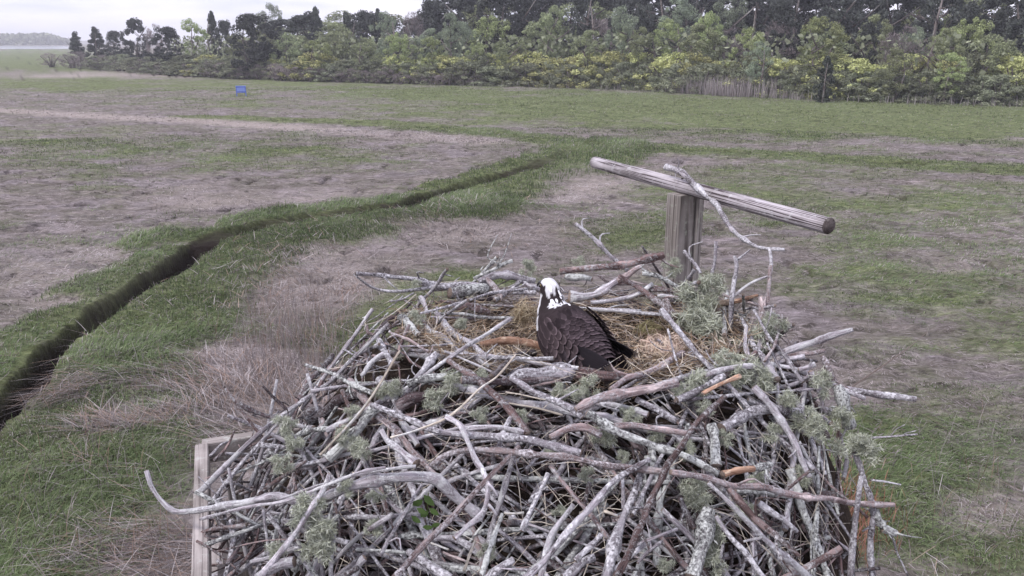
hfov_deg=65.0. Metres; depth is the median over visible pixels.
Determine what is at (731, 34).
pine tree
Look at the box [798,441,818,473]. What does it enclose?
stick
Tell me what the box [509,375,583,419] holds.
stick
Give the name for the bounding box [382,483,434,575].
stick
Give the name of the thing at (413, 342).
stick
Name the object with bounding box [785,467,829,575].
stick
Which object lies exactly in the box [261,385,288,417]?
stick
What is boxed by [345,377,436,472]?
stick
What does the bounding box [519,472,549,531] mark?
stick
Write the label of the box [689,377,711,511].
stick
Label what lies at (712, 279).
lichen clump
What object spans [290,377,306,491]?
stick
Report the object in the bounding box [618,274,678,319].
stick
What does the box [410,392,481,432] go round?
stick
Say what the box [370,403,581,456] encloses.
stick
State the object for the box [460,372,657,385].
stick
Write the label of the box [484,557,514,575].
stick
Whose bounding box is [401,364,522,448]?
stick
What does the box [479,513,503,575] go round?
stick
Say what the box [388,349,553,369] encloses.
stick
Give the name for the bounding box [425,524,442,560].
stick
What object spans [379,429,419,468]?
stick
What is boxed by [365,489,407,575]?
stick
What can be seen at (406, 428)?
stick
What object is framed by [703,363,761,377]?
stick
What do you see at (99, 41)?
cedar tree
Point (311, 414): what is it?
branch
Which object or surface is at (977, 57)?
shrub
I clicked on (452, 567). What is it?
stick
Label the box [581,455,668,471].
stick
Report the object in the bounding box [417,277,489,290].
stick
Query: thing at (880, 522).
stick
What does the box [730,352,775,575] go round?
stick
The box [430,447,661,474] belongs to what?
stick
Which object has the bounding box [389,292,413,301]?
stick
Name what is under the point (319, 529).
lichen clump
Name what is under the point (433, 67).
shrub
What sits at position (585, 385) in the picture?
lichen clump
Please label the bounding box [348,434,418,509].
stick
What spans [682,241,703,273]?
stick
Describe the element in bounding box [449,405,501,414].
stick
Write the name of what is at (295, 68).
shrub
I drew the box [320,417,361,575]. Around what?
stick
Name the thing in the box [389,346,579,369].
stick
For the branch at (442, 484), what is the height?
0.262 m
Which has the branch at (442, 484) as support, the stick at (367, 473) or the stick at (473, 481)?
the stick at (367, 473)
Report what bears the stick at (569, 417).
on the packed sticks at (730, 555)
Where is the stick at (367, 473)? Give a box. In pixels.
[279,464,416,499]
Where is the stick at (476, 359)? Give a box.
[420,319,496,368]
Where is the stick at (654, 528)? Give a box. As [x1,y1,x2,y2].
[583,432,688,570]
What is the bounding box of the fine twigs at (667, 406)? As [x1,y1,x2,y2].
[284,274,847,575]
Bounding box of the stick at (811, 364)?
[798,358,815,371]
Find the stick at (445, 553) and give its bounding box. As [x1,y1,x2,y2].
[361,522,478,565]
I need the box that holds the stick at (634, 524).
[626,516,702,575]
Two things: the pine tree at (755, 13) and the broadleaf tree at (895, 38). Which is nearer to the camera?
the broadleaf tree at (895, 38)
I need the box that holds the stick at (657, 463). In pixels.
[630,396,695,516]
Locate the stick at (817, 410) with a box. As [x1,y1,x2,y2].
[805,399,833,415]
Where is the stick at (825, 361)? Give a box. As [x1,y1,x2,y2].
[819,355,867,404]
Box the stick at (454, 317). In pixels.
[430,316,473,319]
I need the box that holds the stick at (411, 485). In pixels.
[391,433,436,560]
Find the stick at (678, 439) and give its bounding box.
[670,434,789,572]
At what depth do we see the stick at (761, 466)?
2.48 m
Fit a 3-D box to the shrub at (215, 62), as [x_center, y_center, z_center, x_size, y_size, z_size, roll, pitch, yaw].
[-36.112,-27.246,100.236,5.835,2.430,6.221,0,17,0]
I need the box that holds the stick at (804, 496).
[669,469,894,507]
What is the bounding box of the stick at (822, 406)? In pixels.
[808,370,831,415]
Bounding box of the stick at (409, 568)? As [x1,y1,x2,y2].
[359,453,413,575]
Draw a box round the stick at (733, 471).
[720,466,755,477]
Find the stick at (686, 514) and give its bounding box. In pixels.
[678,497,696,529]
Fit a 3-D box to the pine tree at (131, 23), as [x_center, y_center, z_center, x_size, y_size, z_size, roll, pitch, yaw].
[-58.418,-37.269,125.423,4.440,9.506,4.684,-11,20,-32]
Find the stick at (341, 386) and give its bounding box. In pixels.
[311,358,488,391]
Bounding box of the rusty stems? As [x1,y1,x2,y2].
[829,451,924,566]
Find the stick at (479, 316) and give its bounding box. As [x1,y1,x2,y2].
[429,312,535,319]
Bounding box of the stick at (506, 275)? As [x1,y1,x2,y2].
[477,270,535,283]
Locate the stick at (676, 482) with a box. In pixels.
[658,464,748,538]
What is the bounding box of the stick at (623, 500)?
[621,479,625,509]
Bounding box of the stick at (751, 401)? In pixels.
[746,397,821,442]
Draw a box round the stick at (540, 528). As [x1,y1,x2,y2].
[508,516,601,550]
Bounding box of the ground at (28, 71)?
[0,41,1023,575]
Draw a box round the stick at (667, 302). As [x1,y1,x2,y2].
[664,298,676,312]
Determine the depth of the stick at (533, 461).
2.63 m
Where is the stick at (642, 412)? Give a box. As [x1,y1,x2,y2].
[473,353,648,416]
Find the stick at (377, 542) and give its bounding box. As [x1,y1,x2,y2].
[333,442,474,575]
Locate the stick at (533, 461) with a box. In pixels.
[524,378,641,470]
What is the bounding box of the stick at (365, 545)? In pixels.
[348,522,388,575]
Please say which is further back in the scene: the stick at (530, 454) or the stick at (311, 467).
the stick at (311, 467)
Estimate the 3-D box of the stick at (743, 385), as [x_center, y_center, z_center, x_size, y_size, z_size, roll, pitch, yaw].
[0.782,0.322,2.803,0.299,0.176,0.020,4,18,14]
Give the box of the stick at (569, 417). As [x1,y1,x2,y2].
[544,384,591,435]
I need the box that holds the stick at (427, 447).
[415,433,514,506]
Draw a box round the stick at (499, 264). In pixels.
[473,233,512,279]
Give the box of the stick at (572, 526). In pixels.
[499,457,650,575]
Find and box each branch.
[144,470,480,517]
[254,556,296,575]
[302,390,365,424]
[318,402,379,462]
[353,271,479,292]
[394,387,459,416]
[444,414,497,540]
[447,283,488,298]
[507,356,576,387]
[574,367,624,380]
[574,378,679,412]
[601,473,652,575]
[663,158,785,296]
[674,506,718,575]
[706,422,721,467]
[707,481,811,575]
[710,240,718,272]
[717,404,803,432]
[728,249,750,329]
[755,265,771,343]
[828,384,856,442]
[852,452,908,575]
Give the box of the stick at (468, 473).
[447,458,519,482]
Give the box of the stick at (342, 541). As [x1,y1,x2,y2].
[335,537,433,574]
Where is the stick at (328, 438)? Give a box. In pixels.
[302,400,355,474]
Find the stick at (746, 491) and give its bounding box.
[734,489,813,497]
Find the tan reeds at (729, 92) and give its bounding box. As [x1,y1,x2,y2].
[449,74,1022,106]
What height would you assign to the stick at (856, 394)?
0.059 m
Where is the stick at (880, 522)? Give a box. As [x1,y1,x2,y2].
[851,506,893,540]
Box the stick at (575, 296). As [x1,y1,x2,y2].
[568,277,617,302]
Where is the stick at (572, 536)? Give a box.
[519,459,634,575]
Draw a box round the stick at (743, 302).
[739,293,745,317]
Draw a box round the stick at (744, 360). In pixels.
[725,350,757,376]
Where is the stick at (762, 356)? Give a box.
[740,317,780,382]
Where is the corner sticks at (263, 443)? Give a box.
[198,373,360,575]
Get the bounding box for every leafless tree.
[143,24,164,66]
[399,11,428,59]
[581,18,613,67]
[712,27,752,62]
[757,18,799,63]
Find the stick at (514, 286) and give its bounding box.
[493,275,530,301]
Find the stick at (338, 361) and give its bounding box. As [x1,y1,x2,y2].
[303,312,388,394]
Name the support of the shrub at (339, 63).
on the ground at (28, 71)
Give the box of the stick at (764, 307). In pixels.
[740,304,775,331]
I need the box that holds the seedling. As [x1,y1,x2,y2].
[411,492,439,529]
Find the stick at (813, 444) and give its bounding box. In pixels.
[766,342,826,474]
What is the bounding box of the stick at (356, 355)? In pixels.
[245,322,389,486]
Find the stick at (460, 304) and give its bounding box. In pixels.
[428,298,468,327]
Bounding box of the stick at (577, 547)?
[554,501,614,575]
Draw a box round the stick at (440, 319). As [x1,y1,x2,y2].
[422,313,446,341]
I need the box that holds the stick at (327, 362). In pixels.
[272,353,334,455]
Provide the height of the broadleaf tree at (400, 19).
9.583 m
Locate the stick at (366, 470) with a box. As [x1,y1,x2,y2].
[199,466,385,520]
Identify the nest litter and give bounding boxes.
[263,303,860,575]
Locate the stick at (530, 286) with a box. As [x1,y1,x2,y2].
[521,281,539,291]
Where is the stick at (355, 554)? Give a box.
[294,542,407,560]
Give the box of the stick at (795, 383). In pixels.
[773,375,809,389]
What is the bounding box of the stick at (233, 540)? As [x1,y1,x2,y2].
[223,518,236,575]
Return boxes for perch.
[590,157,834,311]
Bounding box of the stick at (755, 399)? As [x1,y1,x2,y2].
[710,375,798,420]
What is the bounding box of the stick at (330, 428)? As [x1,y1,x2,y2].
[325,317,510,432]
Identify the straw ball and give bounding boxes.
[627,329,694,362]
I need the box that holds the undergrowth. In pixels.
[171,31,1023,100]
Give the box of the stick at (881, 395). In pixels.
[716,365,916,401]
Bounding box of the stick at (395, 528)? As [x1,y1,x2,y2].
[378,484,423,556]
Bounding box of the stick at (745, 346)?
[743,325,759,383]
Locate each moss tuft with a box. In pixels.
[509,297,537,329]
[632,317,665,339]
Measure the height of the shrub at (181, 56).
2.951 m
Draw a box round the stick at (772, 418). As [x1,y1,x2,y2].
[767,414,833,506]
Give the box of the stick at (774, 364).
[770,361,807,375]
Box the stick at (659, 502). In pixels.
[646,435,663,566]
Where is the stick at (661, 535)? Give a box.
[637,527,677,545]
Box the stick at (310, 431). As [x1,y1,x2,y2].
[275,426,338,451]
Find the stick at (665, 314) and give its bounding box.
[659,308,814,470]
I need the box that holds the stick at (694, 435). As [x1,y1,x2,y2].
[631,430,709,437]
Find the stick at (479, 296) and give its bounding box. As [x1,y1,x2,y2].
[419,287,527,321]
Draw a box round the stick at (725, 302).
[715,294,758,308]
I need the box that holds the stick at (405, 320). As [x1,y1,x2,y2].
[397,314,421,337]
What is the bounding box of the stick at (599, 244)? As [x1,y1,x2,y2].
[574,218,628,271]
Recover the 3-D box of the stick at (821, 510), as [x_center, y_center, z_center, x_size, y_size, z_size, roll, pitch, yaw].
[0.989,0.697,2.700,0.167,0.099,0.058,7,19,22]
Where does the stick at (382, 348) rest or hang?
on the packed sticks at (730, 555)
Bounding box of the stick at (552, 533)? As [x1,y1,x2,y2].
[538,503,574,575]
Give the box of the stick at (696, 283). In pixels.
[660,280,700,299]
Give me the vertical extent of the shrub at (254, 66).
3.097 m
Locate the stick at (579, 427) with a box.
[549,421,602,440]
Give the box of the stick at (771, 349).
[760,314,782,362]
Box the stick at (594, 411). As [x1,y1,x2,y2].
[565,401,623,416]
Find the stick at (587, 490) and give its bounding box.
[583,481,610,534]
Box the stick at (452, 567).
[432,561,518,575]
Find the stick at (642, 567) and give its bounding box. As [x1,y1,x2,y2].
[638,455,648,575]
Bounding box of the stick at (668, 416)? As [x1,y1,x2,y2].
[635,396,677,425]
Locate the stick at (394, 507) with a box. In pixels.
[359,475,467,556]
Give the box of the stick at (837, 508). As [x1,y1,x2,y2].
[807,383,839,514]
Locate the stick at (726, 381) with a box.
[701,374,741,394]
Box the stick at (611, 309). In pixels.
[587,304,685,315]
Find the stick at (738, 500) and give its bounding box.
[727,487,800,575]
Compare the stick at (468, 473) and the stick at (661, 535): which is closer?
the stick at (661, 535)
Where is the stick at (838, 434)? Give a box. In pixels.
[829,421,840,445]
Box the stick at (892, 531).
[880,525,921,537]
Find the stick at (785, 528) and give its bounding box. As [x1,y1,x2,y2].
[782,370,814,531]
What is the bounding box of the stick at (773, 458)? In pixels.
[760,372,804,500]
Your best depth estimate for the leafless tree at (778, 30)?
71.67 m
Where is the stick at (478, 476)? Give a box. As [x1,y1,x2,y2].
[471,473,671,484]
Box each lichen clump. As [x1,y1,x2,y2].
[263,537,289,559]
[267,453,295,475]
[270,414,298,438]
[283,433,306,453]
[283,489,329,532]
[296,538,339,566]
[303,513,338,553]
[334,422,356,446]
[335,478,355,500]
[343,404,360,423]
[347,435,373,461]
[362,517,384,538]
[364,488,389,502]
[372,385,385,400]
[380,377,406,398]
[391,344,407,359]
[399,333,414,347]
[406,309,426,327]
[411,279,422,288]
[422,385,448,412]
[439,368,472,397]
[453,316,467,329]
[468,405,488,424]
[475,542,496,563]
[476,366,488,377]
[508,408,528,423]
[518,258,537,276]
[543,441,556,452]
[549,381,568,399]
[551,504,567,516]
[561,382,585,403]
[571,255,587,266]
[577,465,594,485]
[578,372,600,397]
[588,425,618,448]
[615,449,630,463]
[619,405,643,423]
[647,430,665,442]
[657,557,677,575]
[660,257,682,278]
[670,381,692,406]
[671,273,723,313]
[671,291,721,337]
[672,435,697,460]
[677,471,707,499]
[680,484,713,513]
[682,366,711,401]
[691,304,728,352]
[692,398,715,417]
[695,271,729,300]
[704,539,729,575]
[710,347,738,372]
[713,513,726,545]
[718,428,734,449]
[726,359,753,389]
[729,500,758,521]
[730,322,772,357]
[733,350,770,389]
[745,469,767,483]
[748,365,777,394]
[755,309,790,340]
[761,418,792,444]
[776,388,801,409]
[786,464,813,490]
[788,405,825,437]
[803,419,829,444]
[809,366,834,400]
[825,430,883,467]
[829,403,856,431]
[846,432,874,454]
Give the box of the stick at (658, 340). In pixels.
[654,338,666,345]
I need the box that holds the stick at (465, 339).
[435,311,491,362]
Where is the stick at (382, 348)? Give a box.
[376,337,402,367]
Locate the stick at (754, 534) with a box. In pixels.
[750,511,769,575]
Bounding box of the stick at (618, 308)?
[580,307,641,310]
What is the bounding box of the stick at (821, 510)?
[781,479,830,517]
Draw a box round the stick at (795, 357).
[778,354,804,363]
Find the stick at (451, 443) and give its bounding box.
[351,440,496,455]
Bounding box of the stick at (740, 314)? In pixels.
[727,306,753,331]
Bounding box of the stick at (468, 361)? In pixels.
[444,350,642,417]
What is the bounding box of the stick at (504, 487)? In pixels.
[483,442,519,558]
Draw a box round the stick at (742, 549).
[714,515,765,575]
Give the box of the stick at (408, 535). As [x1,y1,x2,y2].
[364,522,616,542]
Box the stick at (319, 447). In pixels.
[294,383,425,462]
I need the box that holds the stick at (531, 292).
[503,289,536,294]
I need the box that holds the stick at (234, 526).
[191,523,247,538]
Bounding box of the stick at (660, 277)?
[641,264,680,287]
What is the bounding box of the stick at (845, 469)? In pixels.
[833,435,848,480]
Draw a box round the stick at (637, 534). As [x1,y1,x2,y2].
[612,394,726,575]
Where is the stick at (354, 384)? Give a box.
[304,362,375,398]
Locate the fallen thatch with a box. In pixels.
[0,180,1023,575]
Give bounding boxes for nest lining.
[384,286,771,401]
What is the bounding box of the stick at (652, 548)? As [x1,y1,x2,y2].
[636,522,662,563]
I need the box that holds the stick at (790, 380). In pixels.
[781,379,797,382]
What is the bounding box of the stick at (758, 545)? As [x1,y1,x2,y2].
[734,430,767,550]
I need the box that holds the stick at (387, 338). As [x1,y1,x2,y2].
[330,318,424,377]
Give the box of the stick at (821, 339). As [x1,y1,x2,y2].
[759,328,853,364]
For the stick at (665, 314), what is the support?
on the branch at (740, 417)
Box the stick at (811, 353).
[770,336,825,362]
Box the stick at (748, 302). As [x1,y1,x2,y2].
[678,281,785,318]
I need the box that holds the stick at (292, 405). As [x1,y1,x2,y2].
[273,358,362,415]
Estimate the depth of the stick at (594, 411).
2.63 m
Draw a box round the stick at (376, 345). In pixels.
[343,342,380,355]
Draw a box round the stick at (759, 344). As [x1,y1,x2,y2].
[752,331,762,359]
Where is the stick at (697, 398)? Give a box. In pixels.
[674,388,815,402]
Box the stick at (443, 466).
[418,430,487,574]
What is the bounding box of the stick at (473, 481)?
[453,463,563,565]
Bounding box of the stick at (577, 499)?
[548,464,609,539]
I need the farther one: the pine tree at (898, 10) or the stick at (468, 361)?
the pine tree at (898, 10)
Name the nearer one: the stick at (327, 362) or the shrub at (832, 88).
the stick at (327, 362)
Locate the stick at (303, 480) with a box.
[237,456,352,544]
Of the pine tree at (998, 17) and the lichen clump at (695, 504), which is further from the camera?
the pine tree at (998, 17)
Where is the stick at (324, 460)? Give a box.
[289,415,498,467]
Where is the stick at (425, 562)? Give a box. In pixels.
[406,548,453,575]
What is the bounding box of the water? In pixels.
[0,46,68,48]
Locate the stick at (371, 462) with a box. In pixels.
[340,389,399,545]
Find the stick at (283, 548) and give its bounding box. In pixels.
[257,473,331,575]
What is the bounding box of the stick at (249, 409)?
[237,402,278,420]
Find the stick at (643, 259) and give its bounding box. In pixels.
[559,252,678,274]
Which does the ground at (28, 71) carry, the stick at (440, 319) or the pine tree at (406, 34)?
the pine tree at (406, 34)
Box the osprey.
[536,278,637,385]
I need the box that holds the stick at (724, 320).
[721,289,728,336]
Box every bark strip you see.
[453,302,489,314]
[480,336,539,349]
[486,277,502,300]
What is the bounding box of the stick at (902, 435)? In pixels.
[873,424,917,438]
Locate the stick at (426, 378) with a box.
[406,371,457,387]
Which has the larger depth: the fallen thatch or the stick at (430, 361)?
the fallen thatch
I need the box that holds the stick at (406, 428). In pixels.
[375,376,420,447]
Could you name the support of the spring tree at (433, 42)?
on the ground at (28, 71)
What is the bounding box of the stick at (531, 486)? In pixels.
[500,454,556,508]
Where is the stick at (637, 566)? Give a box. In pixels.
[631,423,689,575]
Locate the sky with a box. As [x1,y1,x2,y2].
[0,0,1020,40]
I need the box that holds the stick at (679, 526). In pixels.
[660,507,730,575]
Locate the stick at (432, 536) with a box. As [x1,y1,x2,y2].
[392,445,520,575]
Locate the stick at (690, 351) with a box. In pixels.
[688,350,714,392]
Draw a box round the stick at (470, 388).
[445,380,649,433]
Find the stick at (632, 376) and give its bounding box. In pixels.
[608,350,685,389]
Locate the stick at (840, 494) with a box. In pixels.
[816,468,868,517]
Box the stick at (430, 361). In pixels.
[337,351,438,504]
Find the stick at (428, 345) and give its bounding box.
[400,344,464,346]
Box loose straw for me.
[280,278,862,575]
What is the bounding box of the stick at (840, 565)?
[834,433,843,575]
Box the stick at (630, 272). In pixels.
[616,264,642,284]
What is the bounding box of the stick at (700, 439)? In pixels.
[622,429,709,441]
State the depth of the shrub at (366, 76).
88.01 m
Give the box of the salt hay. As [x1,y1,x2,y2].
[0,85,1023,575]
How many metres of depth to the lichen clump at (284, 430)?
2.75 m
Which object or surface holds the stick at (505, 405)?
on the stick at (470, 388)
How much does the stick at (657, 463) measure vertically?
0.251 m
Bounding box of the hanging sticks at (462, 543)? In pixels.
[189,455,880,575]
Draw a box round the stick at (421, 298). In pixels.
[418,295,428,314]
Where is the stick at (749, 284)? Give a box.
[734,275,767,297]
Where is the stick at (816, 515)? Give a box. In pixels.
[795,446,820,575]
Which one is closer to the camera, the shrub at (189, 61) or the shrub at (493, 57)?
the shrub at (493, 57)
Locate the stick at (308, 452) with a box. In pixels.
[288,433,406,560]
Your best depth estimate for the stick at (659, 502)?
2.46 m
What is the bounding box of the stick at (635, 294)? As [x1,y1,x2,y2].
[590,282,653,303]
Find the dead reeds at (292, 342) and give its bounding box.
[0,236,1023,575]
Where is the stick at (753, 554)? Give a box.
[725,437,755,575]
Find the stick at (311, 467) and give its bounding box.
[300,445,350,471]
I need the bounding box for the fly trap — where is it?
[235,86,246,95]
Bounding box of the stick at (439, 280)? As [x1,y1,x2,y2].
[389,268,453,329]
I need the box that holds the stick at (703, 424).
[670,394,781,488]
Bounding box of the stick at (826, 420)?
[820,415,830,425]
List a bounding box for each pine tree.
[102,30,129,66]
[120,17,151,64]
[147,26,185,66]
[213,20,232,55]
[227,13,282,78]
[246,15,331,50]
[280,11,325,57]
[335,12,407,39]
[342,9,379,58]
[387,19,437,55]
[400,9,461,57]
[413,0,449,55]
[424,0,482,35]
[440,0,485,58]
[440,3,493,41]
[472,0,523,54]
[475,2,530,55]
[493,0,558,57]
[503,0,548,57]
[523,0,573,49]
[536,0,612,58]
[564,0,607,61]
[576,0,617,62]
[593,0,635,54]
[608,0,654,48]
[613,0,683,53]
[620,0,677,56]
[641,0,691,56]
[667,0,725,51]
[668,0,712,42]
[683,0,737,52]
[699,0,768,60]
[731,0,768,58]
[737,0,805,50]
[738,0,796,55]
[761,0,800,62]
[768,0,829,60]
[779,0,857,61]
[813,0,887,30]
[817,0,879,61]
[825,0,904,56]
[839,0,914,61]
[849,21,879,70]
[863,0,929,63]
[874,0,927,38]
[909,0,966,66]
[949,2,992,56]
[959,0,1019,55]
[975,0,1016,36]
[987,0,1023,54]
[992,0,1023,29]
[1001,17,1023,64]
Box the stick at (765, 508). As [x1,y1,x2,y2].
[757,500,798,540]
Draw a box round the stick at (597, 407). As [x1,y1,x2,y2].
[582,350,721,414]
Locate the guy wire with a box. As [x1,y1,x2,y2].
[851,331,927,386]
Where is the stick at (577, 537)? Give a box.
[567,511,636,545]
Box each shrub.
[36,52,65,66]
[59,52,81,67]
[68,51,89,68]
[76,56,107,69]
[83,58,100,69]
[86,56,129,69]
[93,55,108,69]
[99,54,137,70]
[111,57,152,71]
[126,57,155,72]
[130,59,148,72]
[137,60,173,74]
[140,54,183,74]
[153,60,182,74]
[158,54,198,73]
[164,61,203,75]
[174,57,216,75]
[179,54,221,75]
[189,58,213,76]
[197,59,230,76]
[198,61,216,77]
[210,62,228,77]
[212,64,237,77]
[214,54,256,76]
[217,62,253,78]
[225,55,269,77]
[225,66,237,78]
[233,66,250,78]
[249,61,277,78]
[250,64,267,79]
[258,56,297,76]
[261,63,292,79]
[262,63,287,80]
[272,58,314,79]
[272,66,290,80]
[277,52,340,79]
[285,60,310,78]
[286,67,303,80]
[299,67,318,81]
[301,63,340,80]
[303,66,324,80]
[313,68,332,81]
[314,61,349,80]
[324,59,357,77]
[328,71,346,82]
[331,59,361,80]
[331,67,364,81]
[342,68,362,81]
[347,58,380,81]
[349,59,394,82]
[353,64,393,82]
[354,70,373,82]
[356,68,380,81]
[368,64,413,82]
[370,71,391,83]
[379,67,393,83]
[381,54,410,80]
[387,59,440,82]
[387,62,420,82]
[392,72,408,84]
[408,73,424,84]
[410,55,461,84]
[410,64,434,82]
[412,65,442,82]
[420,62,467,84]
[421,73,438,84]
[433,73,447,84]
[435,56,475,84]
[437,52,502,84]
[439,61,488,85]
[440,73,456,84]
[453,61,491,85]
[456,73,475,84]
[460,66,507,86]
[468,73,486,85]
[471,55,503,84]
[471,66,520,85]
[476,54,517,82]
[496,50,548,84]
[496,62,539,85]
[502,62,557,86]
[508,58,556,86]
[529,64,560,86]
[530,58,574,86]
[542,69,573,86]
[544,57,596,87]
[547,64,592,87]
[548,52,605,88]
[561,67,598,87]
[575,51,632,88]
[583,67,612,88]
[589,61,633,89]
[599,53,639,84]
[600,62,648,89]
[602,52,655,89]
[615,64,655,89]
[616,58,655,87]
[632,59,687,89]
[635,67,668,90]
[643,51,695,89]
[648,63,700,91]
[649,68,685,91]
[659,51,717,90]
[668,63,728,95]
[676,72,709,92]
[689,52,726,85]
[700,70,737,86]
[704,60,740,78]
[714,66,775,93]
[716,69,753,95]
[722,57,795,96]
[727,51,777,87]
[738,72,787,95]
[757,71,797,97]
[758,58,792,91]
[765,64,840,97]
[768,74,808,97]
[779,64,852,99]
[781,59,802,84]
[788,69,817,96]
[788,71,860,98]
[796,54,860,98]
[799,74,838,97]
[807,71,872,100]
[811,57,882,99]
[834,64,875,98]
[834,76,904,102]
[835,71,891,100]
[839,64,920,100]
[855,69,911,100]
[869,76,928,102]
[887,53,929,82]
[893,77,935,101]
[897,71,954,102]
[898,77,975,104]
[912,58,935,84]
[926,73,1004,103]
[927,54,975,100]
[934,76,980,102]
[935,52,1008,101]
[952,75,1007,104]
[968,63,999,100]
[969,75,1021,104]
[971,52,1022,73]
[971,74,1023,105]
[982,74,1023,105]
[991,56,1023,104]
[1002,59,1023,101]
[1003,80,1023,105]
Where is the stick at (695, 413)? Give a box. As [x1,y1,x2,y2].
[650,329,709,447]
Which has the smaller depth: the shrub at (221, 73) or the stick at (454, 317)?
the stick at (454, 317)
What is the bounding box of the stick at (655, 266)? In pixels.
[641,245,678,301]
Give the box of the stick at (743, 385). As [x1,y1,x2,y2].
[694,355,775,404]
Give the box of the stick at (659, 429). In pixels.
[614,422,687,435]
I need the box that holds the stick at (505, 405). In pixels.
[445,358,530,435]
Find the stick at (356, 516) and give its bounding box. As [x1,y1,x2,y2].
[241,507,419,523]
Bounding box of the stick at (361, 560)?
[351,554,366,575]
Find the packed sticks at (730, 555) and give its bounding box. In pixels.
[259,275,849,575]
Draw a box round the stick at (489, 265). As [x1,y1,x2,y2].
[445,256,502,311]
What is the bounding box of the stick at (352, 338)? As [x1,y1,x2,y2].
[262,308,373,457]
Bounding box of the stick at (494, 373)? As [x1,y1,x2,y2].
[488,349,536,378]
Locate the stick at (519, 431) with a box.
[465,425,523,434]
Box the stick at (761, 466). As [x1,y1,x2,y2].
[754,461,783,484]
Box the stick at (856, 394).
[830,381,865,399]
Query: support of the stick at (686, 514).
on the branch at (704, 532)
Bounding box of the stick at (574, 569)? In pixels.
[561,553,595,575]
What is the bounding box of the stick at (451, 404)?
[339,379,560,427]
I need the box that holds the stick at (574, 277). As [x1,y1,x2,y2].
[563,273,592,281]
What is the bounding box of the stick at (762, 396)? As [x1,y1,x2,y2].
[751,385,811,477]
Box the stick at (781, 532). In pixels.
[767,500,801,562]
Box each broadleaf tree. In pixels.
[222,44,246,59]
[228,30,279,52]
[244,22,284,41]
[269,32,308,66]
[279,26,327,34]
[283,35,321,63]
[304,22,358,54]
[313,23,359,59]
[314,30,355,58]
[322,10,355,34]
[346,44,376,59]
[351,37,382,74]
[354,14,405,46]
[458,0,514,42]
[495,35,528,75]
[517,21,550,60]
[534,5,572,64]
[549,26,583,58]
[553,0,618,48]
[570,30,607,76]
[613,24,636,53]
[629,26,664,70]
[677,23,723,65]
[808,28,853,60]
[851,13,892,63]
[868,47,915,98]
[876,23,931,68]
[893,3,963,32]
[899,0,983,54]
[917,27,965,75]
[939,0,1006,20]
[942,0,1009,36]
[963,34,1020,84]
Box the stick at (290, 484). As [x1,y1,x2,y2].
[284,424,322,494]
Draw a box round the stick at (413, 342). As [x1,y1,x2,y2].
[388,331,429,352]
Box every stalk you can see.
[319,350,400,455]
[360,294,416,326]
[390,354,516,437]
[429,542,448,550]
[462,540,475,571]
[504,511,523,514]
[505,391,545,400]
[509,403,562,415]
[604,510,617,516]
[791,513,830,575]
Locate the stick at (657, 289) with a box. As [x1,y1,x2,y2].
[649,287,680,294]
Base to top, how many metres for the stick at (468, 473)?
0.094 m
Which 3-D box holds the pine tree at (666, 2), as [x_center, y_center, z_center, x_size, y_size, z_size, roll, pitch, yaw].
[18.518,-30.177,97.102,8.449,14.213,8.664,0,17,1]
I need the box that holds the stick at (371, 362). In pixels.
[360,350,389,376]
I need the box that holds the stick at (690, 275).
[683,267,696,282]
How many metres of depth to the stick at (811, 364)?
2.91 m
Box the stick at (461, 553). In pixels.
[456,512,492,559]
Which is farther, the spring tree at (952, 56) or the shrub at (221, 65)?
the shrub at (221, 65)
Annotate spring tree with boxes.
[180,18,209,59]
[302,39,332,73]
[382,33,417,81]
[417,36,446,74]
[465,42,490,72]
[466,15,516,59]
[653,18,689,60]
[682,11,723,54]
[697,30,730,60]
[723,27,770,85]
[791,16,820,63]
[796,16,850,78]
[922,26,966,71]
[930,52,972,101]
[950,16,994,61]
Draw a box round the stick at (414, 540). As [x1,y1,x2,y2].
[351,507,464,564]
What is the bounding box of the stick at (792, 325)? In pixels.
[778,323,795,338]
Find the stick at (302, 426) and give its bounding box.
[295,417,314,428]
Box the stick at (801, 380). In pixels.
[753,309,804,383]
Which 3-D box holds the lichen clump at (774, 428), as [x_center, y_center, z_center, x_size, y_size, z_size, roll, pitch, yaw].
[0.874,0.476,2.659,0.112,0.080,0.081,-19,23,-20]
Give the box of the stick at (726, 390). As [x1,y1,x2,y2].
[690,370,753,405]
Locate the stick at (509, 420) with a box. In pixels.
[495,415,522,482]
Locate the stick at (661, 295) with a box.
[657,294,682,300]
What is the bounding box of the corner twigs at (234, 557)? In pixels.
[191,410,290,575]
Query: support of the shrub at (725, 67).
on the ground at (28, 71)
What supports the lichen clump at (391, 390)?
on the stick at (330, 428)
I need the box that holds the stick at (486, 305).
[440,299,513,306]
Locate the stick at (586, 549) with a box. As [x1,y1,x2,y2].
[573,533,602,562]
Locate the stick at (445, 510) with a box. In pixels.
[421,488,501,561]
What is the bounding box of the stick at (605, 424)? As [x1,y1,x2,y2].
[585,409,719,475]
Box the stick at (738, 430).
[596,424,787,437]
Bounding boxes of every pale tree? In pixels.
[255,2,287,55]
[369,11,401,63]
[410,28,452,58]
[438,12,468,67]
[447,21,481,59]
[603,6,640,67]
[656,0,701,60]
[709,0,754,60]
[742,41,773,92]
[898,25,927,57]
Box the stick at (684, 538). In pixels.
[678,498,744,542]
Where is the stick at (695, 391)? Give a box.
[675,373,730,403]
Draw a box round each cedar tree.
[67,31,89,66]
[85,26,108,65]
[203,11,219,54]
[296,6,327,51]
[342,11,357,56]
[372,8,399,55]
[812,55,836,102]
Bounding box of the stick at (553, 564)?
[537,551,565,572]
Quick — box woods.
[0,32,70,44]
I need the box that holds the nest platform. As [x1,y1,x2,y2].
[191,428,801,575]
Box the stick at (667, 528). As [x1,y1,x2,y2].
[628,493,739,541]

